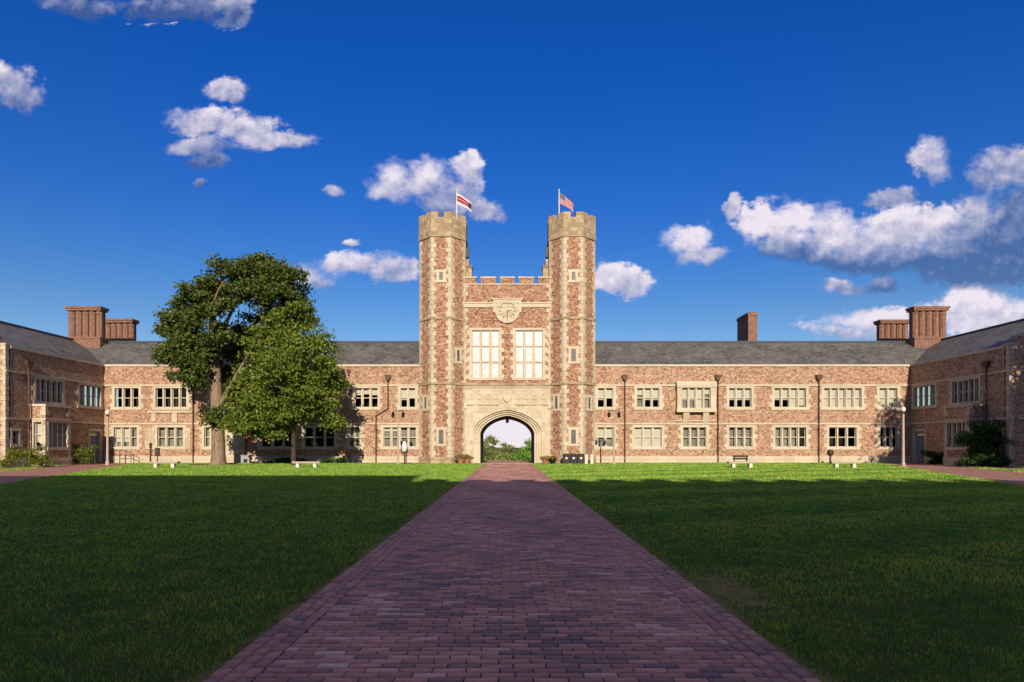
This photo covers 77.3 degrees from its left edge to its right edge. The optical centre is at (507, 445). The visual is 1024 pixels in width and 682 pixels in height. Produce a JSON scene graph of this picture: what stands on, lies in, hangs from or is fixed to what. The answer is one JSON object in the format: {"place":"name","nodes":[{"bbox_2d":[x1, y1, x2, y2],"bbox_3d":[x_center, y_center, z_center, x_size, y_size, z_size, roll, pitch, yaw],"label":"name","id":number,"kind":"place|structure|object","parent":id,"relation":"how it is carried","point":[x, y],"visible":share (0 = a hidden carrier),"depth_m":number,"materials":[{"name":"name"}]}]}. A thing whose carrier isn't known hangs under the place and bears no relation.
{"place":"outdoors","nodes":[
{"label":"outdoors","id":0,"kind":"place"},
{"bbox_2d":[0,463,130,483],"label":"side path","id":1,"kind":"structure","parent":0,"point":[14,476],"depth_m":39.79,"materials":[{"name":"red brick"}]},
{"bbox_2d":[71,442,99,464],"bbox_3d":[-36.408,0.629,54.847,2.435,2.061,2.070,0,0,0],"label":"bush","id":2,"kind":"object","parent":1,"relation":"on","point":[81,454],"visible":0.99,"depth_m":54.71,"materials":[{"name":"green plant"}]},
{"bbox_2d":[105,410,109,464],"bbox_3d":[-33.107,-0.690,53.000,0.330,4.580,0.322,0,0,0],"label":"lamp post","id":3,"kind":"object","parent":1,"relation":"on","point":[107,412],"visible":0.94,"depth_m":52.93,"materials":[{"name":"metal"}]},
{"bbox_2d":[114,451,133,462],"bbox_3d":[-35.328,1.012,58.991,1.910,1.177,0.076,0,0,0],"label":"handrail","id":4,"kind":"object","parent":1,"relation":"on","point":[125,456],"visible":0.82,"depth_m":58.98,"materials":[{"name":"black metal"}]},
{"bbox_2d":[203,461,820,681],"bbox_3d":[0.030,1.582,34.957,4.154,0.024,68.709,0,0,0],"label":"path","id":5,"kind":"structure","parent":0,"point":[535,483],"depth_m":6.05,"materials":[{"name":"brick"}]},
{"bbox_2d":[0,448,1023,681],"bbox_3d":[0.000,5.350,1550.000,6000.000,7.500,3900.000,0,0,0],"label":"ground","id":6,"kind":"structure","parent":0,"point":[705,577],"depth_m":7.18,"materials":[{"name":"green plant"}]},
{"bbox_2d":[0,466,37,469],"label":"side walk","id":7,"kind":"structure","parent":6,"relation":"on","point":[16,467],"depth_m":47.18,"materials":[{"name":"beige concrete"}]},
{"bbox_2d":[0,444,55,467],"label":"bush","id":8,"kind":"object","parent":6,"relation":"on","point":[34,460],"visible":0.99,"depth_m":46.98,"materials":[{"name":"green plant"}]},
{"bbox_2d":[0,306,108,466],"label":"wing building","id":9,"kind":"structure","parent":6,"relation":"on","point":[46,378],"depth_m":53.50,"materials":[{"name":"brown brick"}]},
{"bbox_2d":[8,428,22,446],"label":"window","id":10,"kind":"structure","parent":9,"relation":"in","point":[18,441],"depth_m":49.47,"materials":[{"name":"stone"}]},
{"bbox_2d":[31,420,43,449],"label":"window","id":11,"kind":"structure","parent":9,"relation":"in","point":[37,425],"depth_m":50.78,"materials":[{"name":"stone"}]},
{"bbox_2d":[32,376,65,405],"bbox_3d":[-37.913,-4.510,52.850,0.375,2.260,3.940,0,0,0],"label":"window","id":12,"kind":"structure","parent":9,"relation":"in","point":[37,379],"depth_m":53.05,"materials":[{"name":"stone"}]},
{"bbox_2d":[47,420,69,449],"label":"window","id":13,"kind":"structure","parent":9,"relation":"in","point":[58,425],"depth_m":52.13,"materials":[{"name":"stone"}]},
{"bbox_2d":[76,382,103,409],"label":"window","id":14,"kind":"structure","parent":9,"relation":"in","point":[100,405],"depth_m":57.96,"materials":[{"name":"stone"}]},
{"bbox_2d":[88,429,101,462],"bbox_3d":[-37.935,0.025,58.650,0.370,3.150,1.900,0,0,0],"label":"door","id":15,"kind":"structure","parent":9,"relation":"in","point":[94,438],"depth_m":59.26,"materials":[{"name":"wood"}]},
{"bbox_2d":[154,448,159,460],"bbox_3d":[-30.067,0.880,55.000,0.400,1.440,0.220,0,0,0],"label":"post sign","id":16,"kind":"object","parent":6,"relation":"on","point":[157,452],"visible":0.83,"depth_m":54.92,"materials":[{"name":"brown metal"}]},
{"bbox_2d":[150,461,180,467],"bbox_3d":[-24.916,1.375,46.600,2.000,0.490,0.480,0,0,0],"label":"stone bench","id":17,"kind":"object","parent":6,"relation":"on","point":[156,463],"visible":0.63,"depth_m":46.42,"materials":[{"name":"beige stone"}]},
{"bbox_2d":[187,464,247,464],"bbox_3d":[-24.800,1.605,54.600,5.200,0.070,4.800,0,0,0],"label":"mulch bed","id":18,"kind":"object","parent":6,"relation":"on","point":[208,464],"visible":0.28,"depth_m":54.20,"materials":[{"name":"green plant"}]},
{"bbox_2d":[149,249,321,464],"bbox_3d":[-22.989,-7.499,54.533,13.591,18.399,10.353,0,0,-24],"label":"oak tree","id":19,"kind":"object","parent":18,"relation":"on","point":[267,283],"visible":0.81,"depth_m":53.29,"materials":[{"name":"green plant"}]},
{"bbox_2d":[240,455,251,462],"bbox_3d":[-23.664,1.210,58.000,0.840,0.780,0.580,0,0,0],"label":"utility box","id":20,"kind":"object","parent":6,"relation":"on","point":[245,458],"visible":0.88,"depth_m":57.75,"materials":[{"name":"grey metal"}]},
{"bbox_2d":[87,318,419,462],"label":"range building","id":21,"kind":"structure","parent":6,"relation":"on","point":[151,411],"depth_m":60.00,"materials":[{"name":"brown brick"}]},
{"bbox_2d":[109,425,141,449],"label":"window","id":22,"kind":"structure","parent":21,"relation":"in","point":[117,431],"depth_m":60.04,"materials":[{"name":"stone"}]},
{"bbox_2d":[110,386,143,409],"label":"window","id":23,"kind":"structure","parent":21,"relation":"in","point":[113,405],"depth_m":59.96,"materials":[{"name":"stone"}]},
{"bbox_2d":[152,425,187,449],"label":"window","id":24,"kind":"structure","parent":21,"relation":"in","point":[163,437],"depth_m":60.17,"materials":[{"name":"stone"}]},
{"bbox_2d":[151,386,190,409],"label":"window","id":25,"kind":"structure","parent":21,"relation":"in","point":[154,405],"depth_m":59.96,"materials":[{"name":"stone"}]},
{"bbox_2d":[199,425,210,449],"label":"window","id":26,"kind":"structure","parent":21,"relation":"in","point":[203,446],"depth_m":59.96,"materials":[{"name":"stone"}]},
{"bbox_2d":[205,386,228,409],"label":"window","id":27,"kind":"structure","parent":21,"relation":"in","point":[206,396],"depth_m":59.96,"materials":[{"name":"stone"}]},
{"bbox_2d":[257,425,297,449],"bbox_3d":[-21.560,-0.810,60.113,3.880,2.300,0.375,0,0,0],"label":"window","id":28,"kind":"structure","parent":21,"relation":"in","point":[260,446],"depth_m":59.98,"materials":[{"name":"stone"}]},
{"bbox_2d":[299,425,338,449],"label":"window","id":29,"kind":"structure","parent":21,"relation":"in","point":[303,446],"depth_m":59.98,"materials":[{"name":"stone"}]},
{"bbox_2d":[344,425,364,449],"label":"window","id":30,"kind":"structure","parent":21,"relation":"in","point":[351,437],"depth_m":59.98,"materials":[{"name":"stone"}]},
{"bbox_2d":[350,386,382,409],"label":"window","id":31,"kind":"structure","parent":21,"relation":"in","point":[356,390],"depth_m":59.98,"materials":[{"name":"stone"}]},
{"bbox_2d":[379,425,418,449],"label":"window","id":32,"kind":"structure","parent":21,"relation":"in","point":[409,434],"depth_m":60.20,"materials":[{"name":"stone"}]},
{"bbox_2d":[396,386,418,409],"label":"window","id":33,"kind":"structure","parent":21,"relation":"in","point":[407,393],"depth_m":59.96,"materials":[{"name":"stone"}]},
{"bbox_2d":[215,301,358,464],"bbox_3d":[-18.008,-5.206,52.156,9.695,13.812,10.160,0,0,-42],"label":"maple tree","id":34,"kind":"object","parent":6,"relation":"on","point":[280,363],"visible":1,"depth_m":51.60,"materials":[{"name":"green plant"}]},
{"bbox_2d":[292,461,320,467],"bbox_3d":[-14.601,1.375,46.600,2.000,0.490,0.480,0,0,-1],"label":"stone bench","id":35,"kind":"object","parent":6,"relation":"on","point":[315,464],"visible":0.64,"depth_m":46.43,"materials":[{"name":"beige stone"}]},
{"bbox_2d":[391,410,404,463],"bbox_3d":[-9.216,-0.725,54.000,1.120,4.650,0.280,0,0,0],"label":"lamp post","id":36,"kind":"object","parent":6,"relation":"on","point":[402,414],"visible":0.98,"depth_m":53.95,"materials":[{"name":"paint"}]},
{"bbox_2d":[401,441,407,463],"bbox_3d":[-8.596,0.600,53.500,0.600,2.000,0.380,0,0,0],"label":"post lantern","id":37,"kind":"object","parent":6,"relation":"on","point":[404,447],"visible":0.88,"depth_m":53.40,"materials":[{"name":"white glass"}]},
{"bbox_2d":[453,453,464,463],"bbox_3d":[-4.186,1.106,56.601,1.184,0.989,0.841,0,0,0],"label":"planter","id":38,"kind":"object","parent":6,"relation":"on","point":[459,458],"visible":1,"depth_m":56.41,"materials":[{"name":"ceramic"}]},
{"bbox_2d":[463,454,473,463],"bbox_3d":[-3.583,1.133,56.925,1.235,0.934,0.970,0,0,23],"label":"planter","id":39,"kind":"object","parent":6,"relation":"on","point":[468,458],"visible":0.97,"depth_m":56.73,"materials":[{"name":"ceramic"}]},
{"bbox_2d":[483,434,506,460],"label":"distant tree","id":40,"kind":"object","parent":6,"relation":"on","point":[487,448],"visible":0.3,"depth_m":141.86,"materials":[{"name":"green plant"}]},
{"bbox_2d":[491,442,518,460],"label":"distant tree","id":41,"kind":"object","parent":6,"relation":"on","point":[509,448],"visible":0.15,"depth_m":159.26,"materials":[{"name":"green plant"}]},
{"bbox_2d":[418,212,595,463],"bbox_3d":[0.000,-9.700,62.215,16.320,22.640,9.770,0,0,0],"label":"gatehouse","id":42,"kind":"object","parent":6,"relation":"on","point":[492,351],"visible":0.96,"depth_m":58.26,"materials":[{"name":"brick"}]},
{"bbox_2d":[456,189,470,212],"bbox_3d":[-4.075,-22.186,59.564,1.445,3.371,0.234,0,0,-4],"label":"flagpole","id":43,"kind":"object","parent":42,"relation":"on","point":[461,200],"visible":0.99,"depth_m":59.52,"materials":[{"name":"fabric"}]},
{"bbox_2d":[467,328,503,379],"bbox_3d":[-1.992,-8.419,58.683,3.378,4.775,0.315,0,0,0],"label":"window","id":44,"kind":"structure","parent":42,"relation":"in","point":[485,358],"depth_m":58.77,"materials":[{"name":"stone"}]},
{"bbox_2d":[511,328,547,379],"bbox_3d":[1.992,-8.419,58.683,3.378,4.775,0.315,0,0,0],"label":"window","id":45,"kind":"structure","parent":42,"relation":"in","point":[528,358],"depth_m":58.77,"materials":[{"name":"stone"}]},
{"bbox_2d":[558,189,572,212],"bbox_3d":[5.441,-22.205,59.564,1.421,3.411,0.234,0,0,-4],"label":"flagpole","id":46,"kind":"object","parent":42,"relation":"on","point":[564,200],"visible":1,"depth_m":59.53,"materials":[{"name":"fabric"}]},
{"bbox_2d":[508,437,530,460],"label":"distant tree","id":47,"kind":"object","parent":6,"relation":"on","point":[524,453],"visible":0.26,"depth_m":136.91,"materials":[{"name":"green plant"}]},
{"bbox_2d":[539,455,548,463],"bbox_3d":[3.436,1.211,56.690,1.140,0.778,0.964,0,0,-20],"label":"planter","id":48,"kind":"object","parent":6,"relation":"on","point":[544,460],"visible":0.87,"depth_m":56.46,"materials":[{"name":"ceramic"}]},
{"bbox_2d":[546,455,557,463],"bbox_3d":[3.921,1.191,56.308,1.232,0.819,0.871,0,0,22],"label":"planter","id":49,"kind":"object","parent":6,"relation":"on","point":[552,459],"visible":1,"depth_m":56.09,"materials":[{"name":"black paint"}]},
{"bbox_2d":[562,454,569,463],"bbox_3d":[5.152,1.135,55.995,0.620,0.930,0.610,0,0,0],"label":"recycling bin","id":50,"kind":"object","parent":6,"relation":"on","point":[566,458],"visible":0.8,"depth_m":55.72,"materials":[{"name":"black paint"}]},
{"bbox_2d":[570,454,576,463],"bbox_3d":[5.787,1.135,55.995,0.620,0.930,0.610,0,0,0],"label":"recycling bin","id":51,"kind":"object","parent":6,"relation":"on","point":[573,458],"visible":0.83,"depth_m":55.72,"materials":[{"name":"black paint"}]},
{"bbox_2d":[577,454,584,463],"bbox_3d":[6.421,1.135,55.995,0.620,0.930,0.610,0,0,0],"label":"recycling bin","id":52,"kind":"object","parent":6,"relation":"on","point":[580,458],"visible":0.9,"depth_m":55.72,"materials":[{"name":"black paint"}]},
{"bbox_2d":[584,454,587,463],"bbox_3d":[6.931,1.165,56.200,0.340,0.870,0.340,0,0,0],"label":"bollard","id":53,"kind":"object","parent":6,"relation":"on","point":[586,458],"visible":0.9,"depth_m":56.08,"materials":[{"name":"white stone"}]},
{"bbox_2d":[590,454,593,463],"bbox_3d":[7.445,1.165,56.400,0.340,0.870,0.340,0,0,0],"label":"bollard","id":54,"kind":"object","parent":6,"relation":"on","point":[591,458],"visible":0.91,"depth_m":56.26,"materials":[{"name":"white stone"}]},
{"bbox_2d":[607,410,620,463],"bbox_3d":[9.000,-0.725,54.000,1.120,4.650,0.280,0,0,0],"label":"lamp post","id":55,"kind":"object","parent":6,"relation":"on","point":[618,415],"visible":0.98,"depth_m":53.95,"materials":[{"name":"grey metal"}]},
{"bbox_2d":[727,455,756,467],"bbox_3d":[17.056,1.150,46.610,2.000,0.940,0.500,0,0,0],"label":"stone bench","id":56,"kind":"object","parent":6,"relation":"on","point":[750,463],"visible":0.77,"depth_m":46.54,"materials":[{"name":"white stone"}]},
{"bbox_2d":[595,312,926,462],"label":"range building","id":57,"kind":"structure","parent":6,"relation":"on","point":[749,395],"depth_m":60.00,"materials":[{"name":"brown brick"}]},
{"bbox_2d":[595,386,617,409],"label":"window","id":58,"kind":"structure","parent":57,"relation":"in","point":[601,392],"depth_m":59.96,"materials":[{"name":"stone"}]},
{"bbox_2d":[595,425,617,449],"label":"window","id":59,"kind":"structure","parent":57,"relation":"in","point":[603,433],"depth_m":60.18,"materials":[{"name":"stone"}]},
{"bbox_2d":[632,386,663,409],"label":"window","id":60,"kind":"structure","parent":57,"relation":"in","point":[641,393],"depth_m":60.04,"materials":[{"name":"stone"}]},
{"bbox_2d":[630,425,666,449],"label":"window","id":61,"kind":"structure","parent":57,"relation":"in","point":[644,437],"depth_m":60.18,"materials":[{"name":"stone"}]},
{"bbox_2d":[678,425,710,449],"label":"window","id":62,"kind":"structure","parent":57,"relation":"in","point":[688,437],"depth_m":60.14,"materials":[{"name":"stone"}]},
{"bbox_2d":[681,387,711,410],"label":"window","id":63,"kind":"structure","parent":57,"relation":"in","point":[692,398],"depth_m":59.64,"materials":[{"name":"stone"}]},
{"bbox_2d":[724,386,755,409],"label":"window","id":64,"kind":"structure","parent":57,"relation":"in","point":[735,393],"depth_m":60.04,"materials":[{"name":"stone"}]},
{"bbox_2d":[724,425,756,449],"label":"window","id":65,"kind":"structure","parent":57,"relation":"in","point":[734,437],"depth_m":60.12,"materials":[{"name":"stone"}]},
{"bbox_2d":[769,386,810,409],"bbox_3d":[26.520,-4.510,60.133,3.880,2.260,0.415,0,0,0],"label":"window","id":66,"kind":"structure","parent":57,"relation":"in","point":[797,396],"depth_m":60.04,"materials":[{"name":"stone"}]},
{"bbox_2d":[770,425,810,449],"bbox_3d":[26.560,-0.810,60.212,3.800,2.300,0.575,0,0,0],"label":"window","id":67,"kind":"structure","parent":57,"relation":"in","point":[783,437],"depth_m":60.05,"materials":[{"name":"stone"}]},
{"bbox_2d":[824,425,860,449],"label":"window","id":68,"kind":"structure","parent":57,"relation":"in","point":[857,445],"depth_m":59.98,"materials":[{"name":"stone"}]},
{"bbox_2d":[820,386,865,409],"bbox_3d":[31.440,-4.510,60.133,4.440,2.260,0.415,0,0,0],"label":"window","id":69,"kind":"structure","parent":57,"relation":"in","point":[832,397],"depth_m":60.12,"materials":[{"name":"stone"}]},
{"bbox_2d":[874,386,901,409],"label":"window","id":70,"kind":"structure","parent":57,"relation":"in","point":[888,397],"depth_m":60.04,"materials":[{"name":"stone"}]},
{"bbox_2d":[875,425,901,449],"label":"window","id":71,"kind":"structure","parent":57,"relation":"in","point":[898,445],"depth_m":59.98,"materials":[{"name":"stone"}]},
{"bbox_2d":[827,450,833,463],"bbox_3d":[27.252,0.950,54.000,0.540,1.300,0.526,0,0,0],"label":"post sign","id":72,"kind":"object","parent":6,"relation":"on","point":[830,453],"visible":0.95,"depth_m":53.87,"materials":[{"name":"brown metal"}]},
{"bbox_2d":[829,461,859,467],"bbox_3d":[24.450,1.375,46.400,2.000,0.490,0.480,0,0,2],"label":"stone bench","id":73,"kind":"object","parent":6,"relation":"on","point":[837,463],"visible":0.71,"depth_m":46.22,"materials":[{"name":"beige stone"}]},
{"bbox_2d":[901,407,905,466],"bbox_3d":[30.005,-0.690,48.500,0.330,4.580,0.322,0,0,0],"label":"lamp post","id":74,"kind":"object","parent":6,"relation":"on","point":[903,409],"visible":0.96,"depth_m":48.43,"materials":[{"name":"grey metal"}]},
{"bbox_2d":[920,450,943,463],"bbox_3d":[37.103,1.092,55.569,2.348,1.627,2.398,0,0,0],"label":"bush","id":75,"kind":"object","parent":6,"relation":"on","point":[935,457],"visible":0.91,"depth_m":55.18,"materials":[{"name":"green plant"}]},
{"bbox_2d":[905,306,1023,466],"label":"wing building","id":76,"kind":"structure","parent":6,"relation":"on","point":[975,375],"depth_m":53.50,"materials":[{"name":"brown brick"}]},
{"bbox_2d":[913,429,926,462],"bbox_3d":[37.935,0.025,58.650,0.370,3.150,1.900,0,0,0],"label":"door","id":77,"kind":"structure","parent":76,"relation":"in","point":[919,438],"depth_m":59.08,"materials":[{"name":"wood"}]},
{"bbox_2d":[911,382,938,409],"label":"window","id":78,"kind":"structure","parent":76,"relation":"in","point":[914,397],"depth_m":57.92,"materials":[{"name":"stone"}]},
{"bbox_2d":[944,420,967,449],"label":"window","id":79,"kind":"structure","parent":76,"relation":"in","point":[955,426],"depth_m":52.65,"materials":[{"name":"stone"}]},
{"bbox_2d":[948,376,982,405],"bbox_3d":[37.913,-4.510,52.850,0.375,2.260,3.940,0,0,0],"label":"window","id":80,"kind":"structure","parent":76,"relation":"in","point":[977,387],"depth_m":53.06,"materials":[{"name":"stone"}]},
{"bbox_2d":[994,428,1005,446],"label":"window","id":81,"kind":"structure","parent":76,"relation":"in","point":[1002,430],"depth_m":48.86,"materials":[{"name":"stone"}]},
{"bbox_2d":[949,452,1014,466],"bbox_3d":[36.017,1.098,48.544,4.474,1.370,2.591,0,0,0],"label":"bush","id":82,"kind":"object","parent":6,"relation":"on","point":[990,460],"visible":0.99,"depth_m":48.14,"materials":[{"name":"green plant"}]},
{"bbox_2d":[948,419,1019,466],"bbox_3d":[36.506,-0.228,49.631,4.666,3.791,3.991,0,0,0],"label":"dogwood tree","id":83,"kind":"object","parent":6,"relation":"on","point":[984,439],"visible":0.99,"depth_m":48.82,"materials":[{"name":"green plant"}]},
{"bbox_2d":[974,466,1023,469],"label":"side walk","id":84,"kind":"structure","parent":6,"relation":"on","point":[1007,468],"depth_m":45.09,"materials":[{"name":"beige concrete"}]},
{"bbox_2d":[0,0,1023,447],"label":"sky","id":85,"kind":"structure","parent":0,"point":[824,170],"materials":[{"name":"blue"}]},
{"bbox_2d":[886,463,1023,484],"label":"side path","id":86,"kind":"structure","parent":0,"point":[1007,476],"depth_m":38.30,"materials":[{"name":"red brick"}]},
{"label":"mulch bed","id":87,"kind":"structure","parent":0,"visible":0},
{"bbox_2d":[264,456,305,462],"bbox_3d":[-20.359,1.368,58.965,3.685,0.905,2.235,0,0,0],"label":"bush","id":88,"kind":"object","parent":87,"relation":"on","point":[282,460],"visible":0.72,"depth_m":58.56,"materials":[{"name":"green plant"}]},
{"bbox_2d":[318,456,352,462],"bbox_3d":[-15.944,1.284,58.985,3.525,0.859,2.451,0,0,0],"label":"bush","id":89,"kind":"object","parent":87,"relation":"on","point":[332,460],"visible":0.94,"depth_m":58.61,"materials":[{"name":"green plant"}]}
]}

